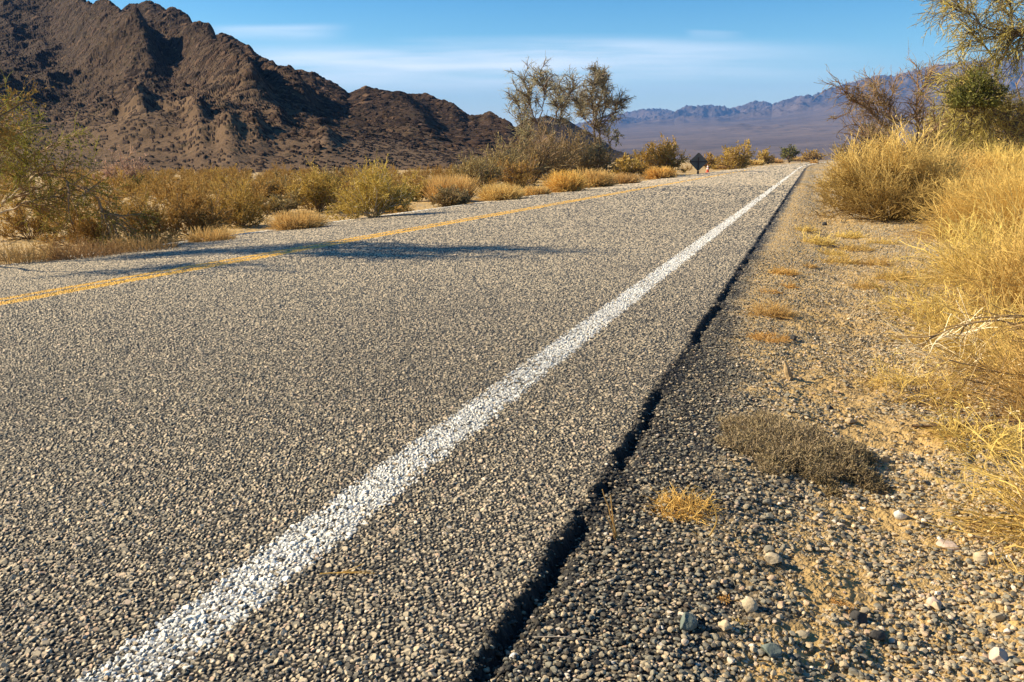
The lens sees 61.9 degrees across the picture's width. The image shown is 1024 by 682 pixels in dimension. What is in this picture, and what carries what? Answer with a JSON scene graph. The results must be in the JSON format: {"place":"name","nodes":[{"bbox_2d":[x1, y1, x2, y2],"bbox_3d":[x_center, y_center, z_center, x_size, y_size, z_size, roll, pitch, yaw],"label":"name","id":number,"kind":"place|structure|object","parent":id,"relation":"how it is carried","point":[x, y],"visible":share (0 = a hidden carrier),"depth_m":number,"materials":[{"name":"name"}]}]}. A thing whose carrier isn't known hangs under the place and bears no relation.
{"place":"outdoors","nodes":[
{"label":"outdoors","id":0,"kind":"place"},
{"bbox_2d":[0,0,541,174],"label":"rocky hill","id":1,"kind":"structure","parent":0,"point":[172,87],"depth_m":170.81,"materials":[{"name":"stone"}]},
{"bbox_2d":[372,199,416,213],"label":"dry grass","id":2,"kind":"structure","parent":0,"point":[403,210],"depth_m":16.70,"materials":[{"name":"plant"}]},
{"bbox_2d":[0,162,804,263],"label":"desert floor","id":3,"kind":"structure","parent":0,"point":[423,204],"depth_m":18.02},
{"bbox_2d":[0,75,53,206],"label":"palo verde tree","id":4,"kind":"object","parent":3,"relation":"on","point":[6,132],"visible":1,"depth_m":8.31,"materials":[{"name":"green plant"}]},
{"bbox_2d":[0,235,70,265],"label":"dry grass","id":5,"kind":"structure","parent":3,"relation":"on","point":[16,255],"depth_m":8.17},
{"bbox_2d":[0,197,79,240],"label":"desert shrub","id":6,"kind":"object","parent":3,"relation":"on","point":[19,215],"visible":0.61,"depth_m":11.47,"materials":[{"name":"green plant"}]},
{"bbox_2d":[27,194,128,250],"bbox_3d":[-5.243,-1.462,10.389,1.105,0.692,1.132,-5,13,-22],"label":"desert shrub","id":7,"kind":"object","parent":3,"relation":"on","point":[86,229],"visible":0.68,"depth_m":10.22,"materials":[{"name":"yellow plant"}]},
{"bbox_2d":[34,235,131,261],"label":"dry grass","id":8,"kind":"structure","parent":3,"relation":"on","point":[83,251],"depth_m":8.35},
{"bbox_2d":[0,69,167,249],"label":"palo verde tree","id":9,"kind":"object","parent":3,"relation":"on","point":[15,157],"visible":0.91,"depth_m":9.56,"materials":[{"name":"green plant"}]},
{"bbox_2d":[90,145,157,188],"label":"flowering shrub","id":10,"kind":"object","parent":3,"relation":"on","point":[133,168],"visible":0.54,"depth_m":31.35,"materials":[{"name":"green plant"}]},
{"bbox_2d":[93,228,185,252],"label":"dry grass","id":11,"kind":"structure","parent":3,"relation":"on","point":[132,245],"depth_m":8.89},
{"bbox_2d":[100,183,186,244],"bbox_3d":[-4.764,-1.656,11.014,1.068,0.828,1.199,-3,12,-15],"label":"desert shrub","id":12,"kind":"object","parent":3,"relation":"on","point":[139,206],"visible":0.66,"depth_m":10.84,"materials":[{"name":"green plant"}]},
{"bbox_2d":[158,181,239,239],"bbox_3d":[-4.082,-1.706,11.262,1.156,0.808,1.037,12,17,43],"label":"desert shrub","id":13,"kind":"object","parent":3,"relation":"on","point":[195,215],"visible":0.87,"depth_m":11.30,"materials":[{"name":"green plant"}]},
{"bbox_2d":[178,225,239,242],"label":"dry grass","id":14,"kind":"structure","parent":3,"relation":"on","point":[215,234],"depth_m":9.98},
{"bbox_2d":[206,166,281,228],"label":"desert shrub","id":15,"kind":"object","parent":3,"relation":"on","point":[242,211],"visible":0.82,"depth_m":13.40,"materials":[{"name":"green plant"}]},
{"bbox_2d":[252,169,288,197],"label":"desert shrub","id":16,"kind":"object","parent":3,"relation":"on","point":[269,191],"visible":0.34,"depth_m":23.53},
{"bbox_2d":[257,186,308,213],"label":"desert shrub","id":17,"kind":"object","parent":3,"relation":"on","point":[287,204],"visible":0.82,"depth_m":16.57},
{"bbox_2d":[258,207,332,230],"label":"dry grass","id":18,"kind":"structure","parent":3,"relation":"on","point":[300,220],"depth_m":11.72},
{"bbox_2d":[279,156,355,212],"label":"desert shrub","id":19,"kind":"object","parent":3,"relation":"on","point":[318,190],"visible":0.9,"depth_m":16.93,"materials":[{"name":"green plant"}]},
{"bbox_2d":[322,165,362,187],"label":"desert shrub","id":20,"kind":"object","parent":3,"relation":"on","point":[343,172],"visible":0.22,"depth_m":27.82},
{"bbox_2d":[320,154,422,220],"bbox_3d":[-2.312,-2.624,14.307,1.552,1.192,1.526,4,13,18],"label":"desert shrub","id":21,"kind":"object","parent":3,"relation":"on","point":[381,194],"visible":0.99,"depth_m":14.31,"materials":[{"name":"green plant"}]},
{"bbox_2d":[394,169,432,201],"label":"desert shrub","id":22,"kind":"object","parent":3,"relation":"on","point":[416,196],"visible":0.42,"depth_m":21.74,"materials":[{"name":"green plant"}]},
{"bbox_2d":[426,184,471,206],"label":"round bush","id":23,"kind":"object","parent":3,"relation":"on","point":[449,197],"visible":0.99,"depth_m":18.75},
{"bbox_2d":[449,150,514,187],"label":"desert shrub","id":24,"kind":"object","parent":3,"relation":"on","point":[475,168],"visible":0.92,"depth_m":30.89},
{"bbox_2d":[471,182,528,200],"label":"dry grass","id":25,"kind":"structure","parent":3,"relation":"on","point":[494,193],"depth_m":20.33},
{"bbox_2d":[477,131,551,183],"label":"desert shrub","id":26,"kind":"object","parent":3,"relation":"on","point":[503,154],"visible":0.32,"depth_m":34.56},
{"bbox_2d":[495,154,539,186],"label":"desert shrub","id":27,"kind":"object","parent":3,"relation":"on","point":[520,169],"visible":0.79,"depth_m":32.11,"materials":[{"name":"brown plant"}]},
{"bbox_2d":[521,185,553,195],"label":"dry grass","id":28,"kind":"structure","parent":3,"relation":"on","point":[533,190],"depth_m":23.77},
{"bbox_2d":[507,118,572,181],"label":"desert shrub","id":29,"kind":"object","parent":3,"relation":"on","point":[545,158],"visible":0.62,"depth_m":39.17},
{"bbox_2d":[502,50,591,157],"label":"bare tree","id":30,"kind":"object","parent":3,"relation":"on","point":[556,102],"visible":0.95,"depth_m":47.59,"materials":[{"name":"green plant"}]},
{"bbox_2d":[537,124,591,179],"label":"desert shrub","id":31,"kind":"object","parent":3,"relation":"on","point":[563,166],"visible":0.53,"depth_m":44.73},
{"bbox_2d":[539,168,593,192],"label":"dry grass","id":32,"kind":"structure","parent":3,"relation":"on","point":[566,182],"depth_m":25.39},
{"bbox_2d":[570,126,623,174],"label":"desert shrub","id":33,"kind":"object","parent":3,"relation":"on","point":[589,160],"visible":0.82,"depth_m":48.67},
{"bbox_2d":[576,166,622,187],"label":"dry grass","id":34,"kind":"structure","parent":3,"relation":"on","point":[599,179],"depth_m":29.74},
{"bbox_2d":[570,60,635,147],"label":"bare tree","id":35,"kind":"object","parent":3,"relation":"on","point":[599,81],"visible":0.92,"depth_m":54.93,"materials":[{"name":"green plant"}]},
{"bbox_2d":[591,113,624,175],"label":"bare tree","id":36,"kind":"object","parent":3,"relation":"on","point":[616,138],"visible":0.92,"depth_m":48.79,"materials":[{"name":"brown plant"}]},
{"bbox_2d":[611,172,643,183],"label":"dry grass","id":37,"kind":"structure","parent":3,"relation":"on","point":[622,178],"depth_m":33.63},
{"bbox_2d":[608,152,647,174],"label":"desert shrub","id":38,"kind":"object","parent":3,"relation":"on","point":[623,164],"visible":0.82,"depth_m":54.40,"materials":[{"name":"yellow plant"}]},
{"bbox_2d":[627,144,655,171],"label":"desert shrub","id":39,"kind":"object","parent":3,"relation":"on","point":[635,151],"visible":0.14,"depth_m":68.52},
{"bbox_2d":[640,165,678,178],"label":"dry grass","id":40,"kind":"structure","parent":3,"relation":"on","point":[655,172],"depth_m":44.18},
{"bbox_2d":[632,133,693,174],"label":"desert shrub","id":41,"kind":"object","parent":3,"relation":"on","point":[663,155],"visible":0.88,"depth_m":57.14,"materials":[{"name":"yellow plant"}]},
{"bbox_2d":[704,152,721,167],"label":"desert shrub","id":42,"kind":"object","parent":3,"relation":"on","point":[710,160],"visible":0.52,"depth_m":100.84,"materials":[{"name":"yellow plant"}]},
{"bbox_2d":[708,139,758,169],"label":"desert shrub","id":43,"kind":"object","parent":3,"relation":"on","point":[736,159],"visible":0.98,"depth_m":84.61,"materials":[{"name":"yellow plant"}]},
{"bbox_2d":[757,146,774,163],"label":"desert shrub","id":44,"kind":"object","parent":3,"relation":"on","point":[765,157],"visible":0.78,"depth_m":176.72,"materials":[{"name":"yellow plant"}]},
{"bbox_2d":[779,144,800,162],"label":"desert shrub","id":45,"kind":"object","parent":3,"relation":"on","point":[788,154],"visible":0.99,"depth_m":239.15,"materials":[{"name":"green plant"}]},
{"bbox_2d":[0,161,833,681],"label":"road","id":46,"kind":"structure","parent":0,"point":[168,443],"depth_m":2.66,"materials":[{"name":"asphalt"}]},
{"bbox_2d":[320,563,374,573],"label":"pine needles","id":47,"kind":"object","parent":46,"relation":"on","point":[347,571],"visible":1,"depth_m":1.63,"materials":[{"name":"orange plant"}]},
{"bbox_2d":[0,169,731,265],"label":"white edge line","id":48,"kind":"object","parent":46,"relation":"on","point":[329,222],"visible":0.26,"depth_m":14.41,"materials":[{"name":"paint"}]},
{"bbox_2d":[0,166,768,305],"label":"yellow centre line","id":49,"kind":"object","parent":46,"relation":"on","point":[91,286],"visible":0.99,"depth_m":6.71,"materials":[{"name":"paint"}]},
{"bbox_2d":[71,161,831,681],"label":"white edge line","id":50,"kind":"object","parent":46,"relation":"on","point":[289,547],"visible":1,"depth_m":1.83,"materials":[{"name":"paint"}]},
{"bbox_2d":[689,153,707,173],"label":"road sign","id":51,"kind":"object","parent":46,"relation":"on","point":[699,161],"visible":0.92,"depth_m":57.77,"materials":[{"name":"metal"}]},
{"bbox_2d":[414,173,482,200],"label":"dry grass","id":52,"kind":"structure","parent":0,"point":[459,182],"depth_m":21.32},
{"bbox_2d":[86,0,1023,126],"label":"sky","id":53,"kind":"structure","parent":0,"point":[672,55],"materials":[{"name":"blue"}]},
{"bbox_2d":[517,116,643,161],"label":"rocky knoll","id":54,"kind":"structure","parent":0,"point":[573,127],"depth_m":469.70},
{"bbox_2d":[644,160,833,161],"bbox_3d":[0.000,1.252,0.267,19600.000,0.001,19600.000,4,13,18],"label":"ground","id":55,"kind":"structure","parent":0,"point":[783,160],"depth_m":446.65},
{"bbox_2d":[0,160,709,215],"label":"desert scrub","id":56,"kind":"object","parent":55,"relation":"on","point":[199,182],"visible":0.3,"depth_m":25.13,"materials":[{"name":"yellow plant"}]},
{"bbox_2d":[798,148,825,161],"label":"desert shrub","id":57,"kind":"object","parent":55,"relation":"on","point":[811,155],"visible":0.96,"depth_m":356.39,"materials":[{"name":"yellow plant"}]},
{"bbox_2d":[487,162,1023,681],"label":"gravel shoulder","id":58,"kind":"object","parent":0,"point":[781,236],"visible":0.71,"depth_m":2.05},
{"bbox_2d":[602,489,617,539],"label":"dry stalk","id":59,"kind":"object","parent":58,"relation":"on","point":[615,534],"visible":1,"depth_m":1.80,"materials":[{"name":"brown plant"}]},
{"bbox_2d":[637,481,725,525],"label":"dry tuft","id":60,"kind":"object","parent":58,"relation":"on","point":[691,506],"visible":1,"depth_m":1.94,"materials":[{"name":"yellow plant"}]},
{"bbox_2d":[680,612,697,630],"bbox_3d":[0.302,0.480,1.459,0.030,0.031,0.029,4,13,18],"label":"stone","id":61,"kind":"object","parent":58,"relation":"on","point":[688,621],"visible":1,"depth_m":1.45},
{"bbox_2d":[718,620,732,630],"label":"stone","id":62,"kind":"object","parent":58,"relation":"on","point":[723,625],"visible":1,"depth_m":1.46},
{"bbox_2d":[456,251,1023,681],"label":"loose gravel","id":63,"kind":"structure","parent":58,"relation":"on","point":[706,674],"depth_m":1.73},
{"bbox_2d":[741,596,757,613],"bbox_3d":[0.430,0.478,1.543,0.031,0.030,0.030,4,13,18],"label":"stone","id":64,"kind":"object","parent":58,"relation":"on","point":[750,604],"visible":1,"depth_m":1.53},
{"bbox_2d":[744,330,791,342],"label":"dry tuft","id":65,"kind":"object","parent":58,"relation":"on","point":[780,338],"visible":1,"depth_m":3.81,"materials":[{"name":"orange plant"}]},
{"bbox_2d":[742,294,798,319],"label":"dry tuft","id":66,"kind":"object","parent":58,"relation":"on","point":[783,312],"visible":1,"depth_m":4.39,"materials":[{"name":"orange plant"}]},
{"bbox_2d":[761,643,782,658],"bbox_3d":[0.433,0.515,1.420,0.032,0.024,0.027,-3,12,-13],"label":"stone","id":67,"kind":"object","parent":58,"relation":"on","point":[772,650],"visible":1,"depth_m":1.41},
{"bbox_2d":[764,553,781,563],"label":"stone","id":68,"kind":"object","parent":58,"relation":"on","point":[772,558],"visible":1,"depth_m":1.73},
{"bbox_2d":[765,264,801,274],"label":"dry tuft","id":69,"kind":"object","parent":58,"relation":"on","point":[786,272],"visible":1,"depth_m":5.94,"materials":[{"name":"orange plant"}]},
{"bbox_2d":[780,362,793,380],"bbox_3d":[1.034,0.119,3.180,0.065,0.082,0.048,-8,14,-33],"label":"wood stump","id":70,"kind":"object","parent":58,"relation":"on","point":[788,374],"visible":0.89,"depth_m":3.17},
{"bbox_2d":[711,407,891,497],"bbox_3d":[0.797,0.298,2.396,0.489,0.133,0.561,4,13,18],"label":"mat weed","id":71,"kind":"object","parent":58,"relation":"on","point":[774,444],"visible":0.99,"depth_m":2.33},
{"bbox_2d":[791,225,817,230],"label":"dry tuft","id":72,"kind":"object","parent":58,"relation":"on","point":[806,228],"visible":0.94,"depth_m":9.71,"materials":[{"name":"plant"}]},
{"bbox_2d":[796,226,844,245],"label":"dry tuft","id":73,"kind":"object","parent":58,"relation":"on","point":[816,239],"visible":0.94,"depth_m":8.38,"materials":[{"name":"plant"}]},
{"bbox_2d":[814,245,846,256],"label":"dry tuft","id":74,"kind":"object","parent":58,"relation":"on","point":[827,251],"visible":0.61,"depth_m":7.63,"materials":[{"name":"plant"}]},
{"bbox_2d":[814,252,866,265],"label":"dry tuft","id":75,"kind":"object","parent":58,"relation":"on","point":[840,260],"visible":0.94,"depth_m":6.97,"materials":[{"name":"plant"}]},
{"bbox_2d":[829,595,853,612],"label":"dry tuft","id":76,"kind":"object","parent":58,"relation":"on","point":[839,602],"visible":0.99,"depth_m":1.62,"materials":[{"name":"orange plant"}]},
{"bbox_2d":[833,228,870,238],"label":"dry tuft","id":77,"kind":"object","parent":58,"relation":"on","point":[853,235],"visible":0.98,"depth_m":9.36,"materials":[{"name":"plant"}]},
{"bbox_2d":[834,241,880,250],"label":"dry tuft","id":78,"kind":"object","parent":58,"relation":"on","point":[849,248],"visible":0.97,"depth_m":8.07,"materials":[{"name":"plant"}]},
{"bbox_2d":[849,610,867,624],"bbox_3d":[0.640,0.510,1.575,0.033,0.027,0.034,4,13,18],"label":"stone","id":79,"kind":"object","parent":58,"relation":"on","point":[859,617],"visible":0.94,"depth_m":1.57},
{"bbox_2d":[844,276,885,289],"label":"dry tuft","id":80,"kind":"object","parent":58,"relation":"on","point":[863,285],"visible":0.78,"depth_m":5.59,"materials":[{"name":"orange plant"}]},
{"bbox_2d":[830,121,900,174],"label":"desert shrub","id":81,"kind":"object","parent":58,"relation":"on","point":[855,144],"visible":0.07,"depth_m":33.27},
{"bbox_2d":[851,252,899,266],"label":"dry tuft","id":82,"kind":"object","parent":58,"relation":"on","point":[870,262],"visible":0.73,"depth_m":6.89,"materials":[{"name":"plant"}]},
{"bbox_2d":[868,629,885,640],"bbox_3d":[0.650,0.525,1.520,0.030,0.026,0.031,4,13,18],"label":"stone","id":83,"kind":"object","parent":58,"relation":"on","point":[876,635],"visible":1,"depth_m":1.51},
{"bbox_2d":[864,235,903,244],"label":"dry tuft","id":84,"kind":"object","parent":58,"relation":"on","point":[882,241],"visible":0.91,"depth_m":8.67,"materials":[{"name":"plant"}]},
{"bbox_2d":[798,107,983,223],"bbox_3d":[5.337,-2.403,11.725,2.387,1.551,2.481,-7,14,-28],"label":"straw bush","id":85,"kind":"object","parent":58,"relation":"on","point":[865,187],"visible":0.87,"depth_m":11.52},
{"bbox_2d":[872,262,919,281],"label":"dry tuft","id":86,"kind":"object","parent":58,"relation":"on","point":[884,276],"visible":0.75,"depth_m":6.08,"materials":[{"name":"plant"}]},
{"bbox_2d":[854,235,937,298],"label":"green stalks","id":87,"kind":"object","parent":58,"relation":"on","point":[902,275],"visible":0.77,"depth_m":5.18,"materials":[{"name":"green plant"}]},
{"bbox_2d":[893,510,907,519],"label":"stone","id":88,"kind":"object","parent":58,"relation":"on","point":[898,515],"visible":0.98,"depth_m":2.01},
{"bbox_2d":[814,45,1004,170],"bbox_3d":[9.947,-5.706,21.523,4.540,3.829,3.182,4,13,18],"label":"bare tree","id":89,"kind":"object","parent":58,"relation":"on","point":[858,99],"visible":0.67,"depth_m":21.54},
{"bbox_2d":[848,347,989,408],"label":"straw grass","id":90,"kind":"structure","parent":58,"relation":"on","point":[901,378],"depth_m":3.13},
{"bbox_2d":[891,114,967,181],"bbox_3d":[12.406,-5.688,25.105,2.526,2.392,2.662,-6,13,-27],"label":"desert shrub","id":91,"kind":"object","parent":58,"relation":"on","point":[934,136],"visible":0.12,"depth_m":24.86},
{"bbox_2d":[926,596,941,607],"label":"stone","id":92,"kind":"object","parent":58,"relation":"on","point":[929,600],"visible":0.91,"depth_m":1.64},
{"bbox_2d":[849,182,1023,332],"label":"straw grass","id":93,"kind":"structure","parent":58,"relation":"on","point":[1009,268],"depth_m":4.50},
{"bbox_2d":[936,539,959,550],"bbox_3d":[0.969,0.454,1.897,0.049,0.018,0.052,4,13,18],"label":"stone","id":94,"kind":"object","parent":58,"relation":"on","point":[939,542],"visible":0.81,"depth_m":1.89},
{"bbox_2d":[873,288,1023,385],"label":"dead branch","id":95,"kind":"object","parent":58,"relation":"on","point":[932,346],"visible":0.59,"depth_m":3.37,"materials":[{"name":"brown wood"}]},
{"bbox_2d":[879,190,1023,291],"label":"straw grass","id":96,"kind":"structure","parent":58,"relation":"on","point":[959,246],"depth_m":5.73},
{"bbox_2d":[896,104,1008,179],"bbox_3d":[14.327,-6.617,27.137,3.752,3.403,4.374,-11,16,-42],"label":"desert shrub","id":97,"kind":"object","parent":58,"relation":"on","point":[930,118],"visible":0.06,"depth_m":27.25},
{"bbox_2d":[896,294,1023,411],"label":"arching stems","id":98,"kind":"object","parent":58,"relation":"on","point":[992,317],"visible":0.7,"depth_m":2.95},
{"bbox_2d":[899,303,1023,388],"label":"straw grass","id":99,"kind":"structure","parent":58,"relation":"on","point":[967,358],"depth_m":3.40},
{"bbox_2d":[900,399,1023,594],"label":"straw grass","id":100,"kind":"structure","parent":58,"relation":"on","point":[1014,487],"depth_m":1.95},
{"bbox_2d":[904,392,1023,460],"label":"straw grass","id":101,"kind":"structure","parent":58,"relation":"on","point":[956,428],"depth_m":2.55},
{"bbox_2d":[907,0,1023,164],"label":"palo verde tree","id":102,"kind":"object","parent":58,"relation":"on","point":[1012,127],"visible":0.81,"depth_m":18.34,"materials":[{"name":"green plant"}]},
{"bbox_2d":[940,64,1014,110],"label":"shrub","id":103,"kind":"object","parent":102,"relation":"attached to","point":[978,92],"visible":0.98,"depth_m":17.74,"materials":[{"name":"green plant"}]},
{"bbox_2d":[912,420,1023,427],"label":"fallen stem","id":104,"kind":"object","parent":58,"relation":"on","point":[929,425],"visible":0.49,"depth_m":2.68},
{"bbox_2d":[938,82,1023,169],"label":"desert shrub","id":105,"kind":"object","parent":58,"relation":"on","point":[970,145],"visible":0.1,"depth_m":24.29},
{"bbox_2d":[973,551,989,562],"bbox_3d":[0.996,0.460,1.810,0.031,0.027,0.028,4,13,18],"label":"stone","id":106,"kind":"object","parent":58,"relation":"on","point":[980,556],"visible":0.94,"depth_m":1.80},
{"bbox_2d":[960,135,1023,192],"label":"straw grass","id":107,"kind":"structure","parent":58,"relation":"on","point":[997,151],"depth_m":15.14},
{"bbox_2d":[989,647,1007,663],"bbox_3d":[0.838,0.542,1.470,0.031,0.032,0.027,4,13,18],"label":"stone","id":108,"kind":"object","parent":58,"relation":"on","point":[999,655],"visible":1,"depth_m":1.46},
{"bbox_2d":[982,47,1023,160],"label":"desert shrub","id":109,"kind":"object","parent":58,"relation":"on","point":[1010,118],"visible":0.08,"depth_m":21.86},
{"bbox_2d":[575,56,1023,159],"bbox_3d":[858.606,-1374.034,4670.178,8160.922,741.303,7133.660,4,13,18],"label":"mountains","id":110,"kind":"structure","parent":0,"point":[801,123],"depth_m":3764.70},
{"bbox_2d":[856,265,1023,331],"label":"straw grass","id":111,"kind":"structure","parent":0,"point":[915,306],"depth_m":4.58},
{"bbox_2d":[877,276,1023,366],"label":"straw grass","id":112,"kind":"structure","parent":0,"point":[937,328],"depth_m":3.88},
{"bbox_2d":[889,265,1023,439],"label":"straw grass","id":113,"kind":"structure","parent":0,"point":[1014,388],"depth_m":2.86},
{"bbox_2d":[891,165,1023,241],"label":"straw grass","id":114,"kind":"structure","parent":0,"point":[944,211],"depth_m":9.31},
{"bbox_2d":[898,142,1023,193],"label":"straw grass","id":115,"kind":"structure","parent":0,"point":[986,162],"depth_m":14.93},
{"bbox_2d":[917,138,1023,247],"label":"straw grass","id":116,"kind":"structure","parent":0,"point":[1008,192],"depth_m":8.53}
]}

